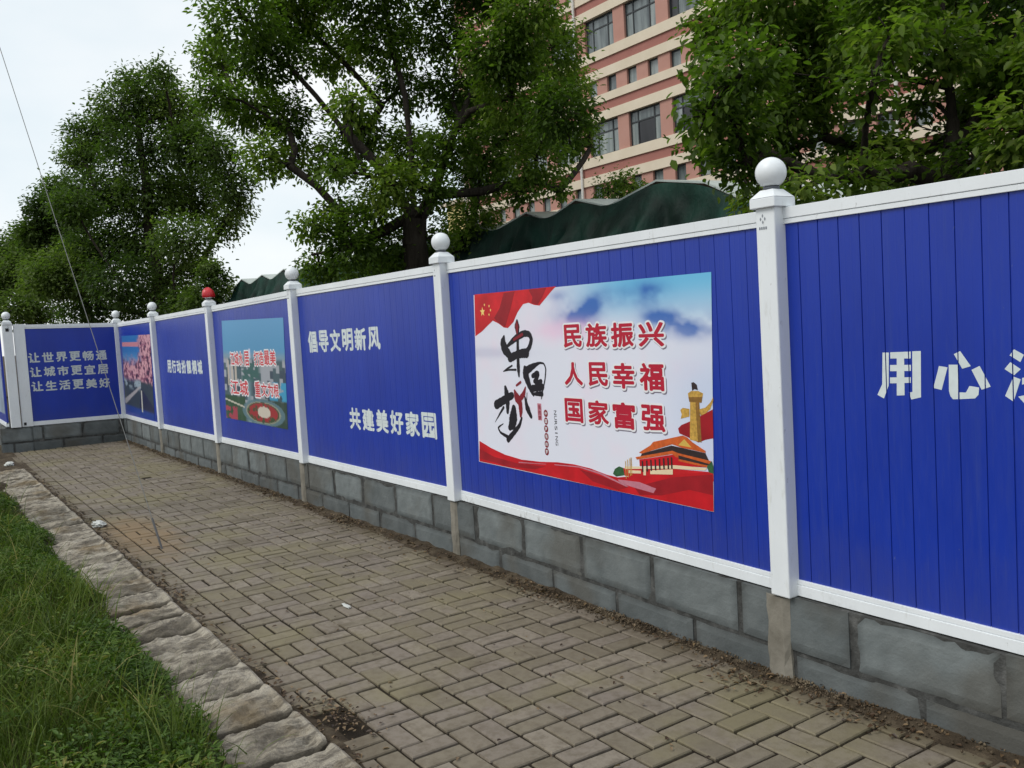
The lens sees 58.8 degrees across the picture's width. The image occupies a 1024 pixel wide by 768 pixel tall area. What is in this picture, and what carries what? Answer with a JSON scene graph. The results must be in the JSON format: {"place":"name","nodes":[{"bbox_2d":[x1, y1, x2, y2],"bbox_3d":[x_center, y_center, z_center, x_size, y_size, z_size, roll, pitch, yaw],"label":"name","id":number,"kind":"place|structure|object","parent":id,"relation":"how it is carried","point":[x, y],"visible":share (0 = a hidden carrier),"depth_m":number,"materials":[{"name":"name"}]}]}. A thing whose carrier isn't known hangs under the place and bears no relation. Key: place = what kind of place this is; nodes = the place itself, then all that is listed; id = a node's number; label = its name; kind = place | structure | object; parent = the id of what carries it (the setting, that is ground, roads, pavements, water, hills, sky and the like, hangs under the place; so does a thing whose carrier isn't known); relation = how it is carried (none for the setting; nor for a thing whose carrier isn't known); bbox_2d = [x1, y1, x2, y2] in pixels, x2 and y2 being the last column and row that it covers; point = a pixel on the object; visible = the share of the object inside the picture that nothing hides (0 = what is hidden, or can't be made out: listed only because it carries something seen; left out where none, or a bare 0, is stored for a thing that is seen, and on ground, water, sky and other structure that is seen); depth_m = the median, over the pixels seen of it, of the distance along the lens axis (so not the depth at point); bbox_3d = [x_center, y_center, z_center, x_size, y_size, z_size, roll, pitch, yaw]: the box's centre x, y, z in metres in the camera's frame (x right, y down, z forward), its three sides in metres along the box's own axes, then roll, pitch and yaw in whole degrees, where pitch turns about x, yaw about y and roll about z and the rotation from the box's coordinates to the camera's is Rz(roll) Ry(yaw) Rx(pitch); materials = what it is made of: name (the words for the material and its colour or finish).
{"place":"outdoors","nodes":[
{"label":"outdoors","id":0,"kind":"place"},
{"bbox_2d":[2,356,21,425],"bbox_3d":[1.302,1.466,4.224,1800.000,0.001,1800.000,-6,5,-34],"label":"ground","id":1,"kind":"structure","parent":0,"point":[6,396],"depth_m":35.55,"materials":[{"name":"soil"}]},
{"bbox_2d":[0,222,63,331],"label":"camphor tree","id":2,"kind":"object","parent":1,"relation":"on","point":[23,313],"visible":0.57,"depth_m":52.12,"materials":[{"name":"green plant"}]},
{"bbox_2d":[0,168,98,322],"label":"camphor tree","id":3,"kind":"object","parent":1,"relation":"on","point":[34,233],"visible":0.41,"depth_m":45.84,"materials":[{"name":"green plant"}]},
{"bbox_2d":[0,469,361,767],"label":"stone kerb","id":4,"kind":"structure","parent":1,"relation":"on","point":[264,716],"depth_m":4.76,"materials":[{"name":"stone"}]},
{"bbox_2d":[174,0,612,287],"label":"camphor tree","id":5,"kind":"object","parent":1,"relation":"on","point":[507,60],"visible":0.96,"depth_m":16.74,"materials":[{"name":"green plant"}]},
{"bbox_2d":[440,199,464,230],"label":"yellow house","id":6,"kind":"structure","parent":1,"relation":"on","point":[453,211],"depth_m":54.67,"materials":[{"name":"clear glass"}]},
{"bbox_2d":[124,418,1023,755],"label":"block wall","id":7,"kind":"structure","parent":1,"relation":"on","point":[970,690],"depth_m":4.59,"materials":[{"name":"concrete"}]},
{"bbox_2d":[111,157,1023,654],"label":"hoarding fence","id":8,"kind":"object","parent":7,"relation":"on","point":[869,403],"visible":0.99,"depth_m":4.03,"materials":[{"name":"blue plastic"}]},
{"bbox_2d":[122,334,154,420],"bbox_3d":[-6.388,-0.135,15.471,0.001,1.412,2.540,-6,5,-33],"label":"poster","id":9,"kind":"object","parent":8,"relation":"on","point":[137,370],"visible":1,"depth_m":15.36,"materials":[{"name":"paper"}]},
{"bbox_2d":[202,287,214,297],"bbox_3d":[-3.849,-1.160,11.503,0.159,0.134,0.160,-6,5,-34],"label":"red cover","id":10,"kind":"object","parent":8,"relation":"on","point":[207,292],"visible":0.99,"depth_m":11.45,"materials":[{"name":"red plastic"}]},
{"bbox_2d":[222,318,287,429],"bbox_3d":[-2.973,-0.149,10.381,0.005,1.220,2.280,-6,5,-34],"label":"poster","id":11,"kind":"object","parent":8,"relation":"attached to","point":[254,368],"visible":1,"depth_m":10.27,"materials":[{"name":"paper"}]},
{"bbox_2d":[474,272,713,511],"bbox_3d":[0.364,0.008,5.416,0.002,1.210,2.345,-6,4,-32],"label":"poster","id":12,"kind":"object","parent":8,"relation":"attached to","point":[607,385],"visible":1,"depth_m":5.16,"materials":[{"name":"paper"}]},
{"bbox_2d":[453,0,1023,223],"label":"apartment block","id":13,"kind":"structure","parent":1,"relation":"on","point":[640,60],"depth_m":33.52,"materials":[{"name":"pink brick"}]},
{"bbox_2d":[501,209,505,221],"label":"small window","id":14,"kind":"structure","parent":13,"relation":"in","point":[504,216],"depth_m":41.62,"materials":[{"name":"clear glass"}]},
{"bbox_2d":[515,208,519,217],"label":"small window","id":15,"kind":"structure","parent":13,"relation":"in","point":[517,212],"depth_m":40.72,"materials":[{"name":"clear glass"}]},
{"bbox_2d":[529,202,534,211],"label":"small window","id":16,"kind":"structure","parent":13,"relation":"in","point":[531,209],"depth_m":39.75,"materials":[{"name":"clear glass"}]},
{"bbox_2d":[526,156,546,172],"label":"window","id":17,"kind":"structure","parent":13,"relation":"in","point":[538,156],"depth_m":38.97,"materials":[{"name":"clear glass"}]},
{"bbox_2d":[544,198,550,211],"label":"small window","id":18,"kind":"structure","parent":13,"relation":"in","point":[547,201],"depth_m":38.80,"materials":[{"name":"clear glass"}]},
{"bbox_2d":[552,32,573,64],"bbox_3d":[2.150,-13.569,36.950,0.060,1.287,1.690,-6,5,-34],"label":"window","id":19,"kind":"structure","parent":13,"relation":"in","point":[568,32],"depth_m":37.11,"materials":[{"name":"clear glass"}]},
{"bbox_2d":[558,142,578,164],"bbox_3d":[2.386,-9.614,37.212,0.060,1.287,1.690,-6,5,-34],"label":"window","id":20,"kind":"structure","parent":13,"relation":"in","point":[575,160],"depth_m":37.28,"materials":[{"name":"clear glass"}]},
{"bbox_2d":[577,190,581,198],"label":"small window","id":21,"kind":"structure","parent":13,"relation":"in","point":[578,191],"depth_m":36.96,"materials":[{"name":"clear glass"}]},
{"bbox_2d":[590,82,596,97],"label":"small window","id":22,"kind":"structure","parent":13,"relation":"in","point":[594,86],"depth_m":35.63,"materials":[{"name":"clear glass"}]},
{"bbox_2d":[586,11,613,53],"bbox_3d":[3.438,-13.519,35.033,0.060,1.287,1.690,-6,5,-34],"label":"window","id":23,"kind":"structure","parent":13,"relation":"in","point":[602,25],"depth_m":35.06,"materials":[{"name":"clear glass"}]},
{"bbox_2d":[592,117,618,156],"bbox_3d":[3.674,-9.564,35.295,0.060,1.287,1.690,-6,5,-34],"label":"window","id":24,"kind":"structure","parent":13,"relation":"in","point":[611,129],"depth_m":35.17,"materials":[{"name":"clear glass"}]},
{"bbox_2d":[609,74,616,90],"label":"small window","id":25,"kind":"structure","parent":13,"relation":"in","point":[612,79],"depth_m":34.72,"materials":[{"name":"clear glass"}]},
{"bbox_2d":[628,66,636,83],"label":"small window","id":26,"kind":"structure","parent":13,"relation":"in","point":[632,71],"depth_m":33.77,"materials":[{"name":"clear glass"}]},
{"bbox_2d":[634,174,641,184],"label":"small window","id":27,"kind":"structure","parent":13,"relation":"in","point":[639,177],"depth_m":33.98,"materials":[{"name":"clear glass"}]},
{"bbox_2d":[625,0,655,36],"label":"window","id":28,"kind":"structure","parent":13,"relation":"in","point":[640,15],"depth_m":33.23,"materials":[{"name":"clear glass"}]},
{"bbox_2d":[630,103,660,145],"bbox_3d":[4.962,-9.514,33.378,0.060,1.287,1.690,-6,5,-34],"label":"window","id":29,"kind":"structure","parent":13,"relation":"in","point":[645,122],"depth_m":33.42,"materials":[{"name":"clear glass"}]},
{"bbox_2d":[649,57,657,75],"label":"small window","id":30,"kind":"structure","parent":13,"relation":"in","point":[653,63],"depth_m":32.82,"materials":[{"name":"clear glass"}]},
{"bbox_2d":[655,169,663,179],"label":"small window","id":31,"kind":"structure","parent":13,"relation":"in","point":[659,173],"depth_m":33.06,"materials":[{"name":"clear glass"}]},
{"bbox_2d":[671,48,680,66],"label":"small window","id":32,"kind":"structure","parent":13,"relation":"in","point":[676,54],"depth_m":31.86,"materials":[{"name":"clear glass"}]},
{"bbox_2d":[677,163,686,179],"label":"small window","id":33,"kind":"structure","parent":13,"relation":"in","point":[681,169],"depth_m":32.13,"materials":[{"name":"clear glass"}]},
{"bbox_2d":[669,0,698,17],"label":"window","id":34,"kind":"structure","parent":13,"relation":"in","point":[681,6],"depth_m":31.55,"materials":[{"name":"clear glass"}]},
{"bbox_2d":[674,88,706,132],"bbox_3d":[6.250,-9.464,31.461,0.060,1.287,1.690,-6,5,-34],"label":"window","id":35,"kind":"structure","parent":13,"relation":"in","point":[681,109],"depth_m":31.80,"materials":[{"name":"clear glass"}]},
{"bbox_2d":[701,161,710,175],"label":"small window","id":36,"kind":"structure","parent":13,"relation":"in","point":[708,172],"depth_m":31.18,"materials":[{"name":"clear glass"}]},
{"bbox_2d":[813,130,823,149],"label":"small window","id":37,"kind":"structure","parent":13,"relation":"in","point":[817,146],"depth_m":27.39,"materials":[{"name":"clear glass"}]},
{"bbox_2d":[843,121,857,138],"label":"small window","id":38,"kind":"structure","parent":13,"relation":"in","point":[854,128],"depth_m":26.32,"materials":[{"name":"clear glass"}]},
{"bbox_2d":[878,111,893,133],"bbox_3d":[10.516,-7.283,25.425,0.060,0.609,0.540,-6,5,-34],"label":"small window","id":39,"kind":"structure","parent":13,"relation":"in","point":[881,115],"depth_m":25.45,"materials":[{"name":"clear glass"}]},
{"bbox_2d":[916,101,932,126],"bbox_3d":[11.155,-7.258,24.475,0.060,0.609,0.540,-6,5,-34],"label":"small window","id":40,"kind":"structure","parent":13,"relation":"in","point":[920,121],"depth_m":24.56,"materials":[{"name":"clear glass"}]},
{"bbox_2d":[4,375,19,400],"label":"ground","id":41,"kind":"structure","parent":0,"point":[6,386],"depth_m":47.63,"materials":[{"name":"soil"}]},
{"bbox_2d":[6,47,270,323],"bbox_3d":[-15.210,-6.556,36.959,9.705,13.736,11.229,-6,5,-34],"label":"camphor tree","id":42,"kind":"object","parent":41,"relation":"on","point":[217,188],"visible":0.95,"depth_m":36.35,"materials":[{"name":"green plant"}]},
{"bbox_2d":[165,256,239,313],"bbox_3d":[-10.967,-2.245,33.087,2.759,4.903,3.301,-6,5,-34],"label":"shrub","id":43,"kind":"object","parent":41,"relation":"on","point":[212,271],"visible":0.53,"depth_m":32.16,"materials":[{"name":"green plant"}]},
{"bbox_2d":[227,180,865,302],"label":"canopy shed","id":44,"kind":"structure","parent":41,"relation":"on","point":[654,204],"depth_m":15.64,"materials":[{"name":"fabric"}]},
{"bbox_2d":[582,164,647,198],"bbox_3d":[2.447,-2.117,19.165,1.343,4.874,1.732,-2,4,25],"label":"shrub","id":45,"kind":"object","parent":41,"relation":"on","point":[622,185],"visible":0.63,"depth_m":18.58,"materials":[{"name":"green plant"}]},
{"bbox_2d":[662,0,1023,216],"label":"camphor tree","id":46,"kind":"object","parent":41,"relation":"on","point":[973,51],"visible":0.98,"depth_m":8.03,"materials":[{"name":"green plant"}]},
{"bbox_2d":[0,445,36,473],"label":"ground","id":47,"kind":"structure","parent":0,"point":[5,458],"depth_m":14.01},
{"bbox_2d":[4,461,13,465],"bbox_3d":[-7.629,1.207,13.769,0.146,0.059,0.314,-6,5,-34],"label":"plastic scrap","id":48,"kind":"object","parent":47,"relation":"on","point":[11,463],"visible":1,"depth_m":13.70,"materials":[{"name":"white plastic"}]},
{"bbox_2d":[0,420,19,444],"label":"block wall","id":49,"kind":"structure","parent":47,"relation":"on","point":[3,426],"depth_m":16.09,"materials":[{"name":"grey concrete"}]},
{"bbox_2d":[0,337,8,426],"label":"hoarding fence","id":50,"kind":"object","parent":49,"relation":"on","point":[4,420],"visible":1,"depth_m":15.62,"materials":[{"name":"white plastic"}]},
{"bbox_2d":[0,366,4,413],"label":"poster","id":51,"kind":"object","parent":50,"relation":"attached to","point":[2,408],"visible":1,"depth_m":15.92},
{"bbox_2d":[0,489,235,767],"bbox_3d":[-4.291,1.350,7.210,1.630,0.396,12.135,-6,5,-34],"label":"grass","id":52,"kind":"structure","parent":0,"point":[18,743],"depth_m":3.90,"materials":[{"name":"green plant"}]},
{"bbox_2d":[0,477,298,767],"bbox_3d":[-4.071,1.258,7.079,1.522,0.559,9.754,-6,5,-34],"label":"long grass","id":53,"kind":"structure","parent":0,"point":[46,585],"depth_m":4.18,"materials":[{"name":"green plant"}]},
{"bbox_3d":[-5.486,-2.642,8.541,0.298,8.380,0.298,-6,5,-34],"label":"utility pole","id":54,"kind":"object","parent":53,"relation":"on","visible":0},
{"bbox_2d":[0,48,162,548],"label":"guy wire","id":55,"kind":"object","parent":54,"relation":"attached to","point":[156,532],"visible":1,"depth_m":7.76,"materials":[{"name":"metal"}]},
{"bbox_2d":[0,0,463,355],"label":"sky","id":56,"kind":"structure","parent":0,"point":[50,49],"materials":[{"name":"white"}]},
{"bbox_2d":[12,441,1011,767],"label":"pavement","id":57,"kind":"structure","parent":0,"point":[472,603],"depth_m":4.75,"materials":[{"name":"brick"}]},
{"bbox_2d":[0,426,33,452],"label":"block wall","id":58,"kind":"structure","parent":57,"relation":"on","point":[16,440],"depth_m":15.62,"materials":[{"name":"grey concrete"}]},
{"bbox_2d":[32,418,124,450],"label":"block wall","id":59,"kind":"structure","parent":57,"relation":"on","point":[53,436],"depth_m":16.15,"materials":[{"name":"grey concrete"}]},
{"bbox_2d":[1,312,121,427],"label":"hoarding fence","id":60,"kind":"object","parent":59,"relation":"on","point":[60,375],"visible":1,"depth_m":16.01,"materials":[{"name":"blue plastic"}]},
{"bbox_2d":[92,520,106,527],"bbox_3d":[-3.949,1.331,8.673,0.147,0.061,0.194,-6,5,-34],"label":"foam scrap","id":61,"kind":"object","parent":57,"relation":"on","point":[98,523],"visible":1,"depth_m":8.63,"materials":[{"name":"white plastic"}]},
{"bbox_2d":[27,471,366,767],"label":"dirt strip","id":62,"kind":"object","parent":57,"relation":"on","point":[339,740],"visible":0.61,"depth_m":4.31,"materials":[{"name":"brown soil"}]},
{"bbox_2d":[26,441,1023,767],"bbox_3d":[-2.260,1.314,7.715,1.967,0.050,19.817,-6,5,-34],"label":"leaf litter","id":63,"kind":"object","parent":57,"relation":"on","point":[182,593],"visible":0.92,"depth_m":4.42,"materials":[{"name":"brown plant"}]},
{"bbox_2d":[122,439,1023,767],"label":"dirt strip","id":64,"kind":"object","parent":57,"relation":"on","point":[898,723],"visible":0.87,"depth_m":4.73,"materials":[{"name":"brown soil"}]}
]}

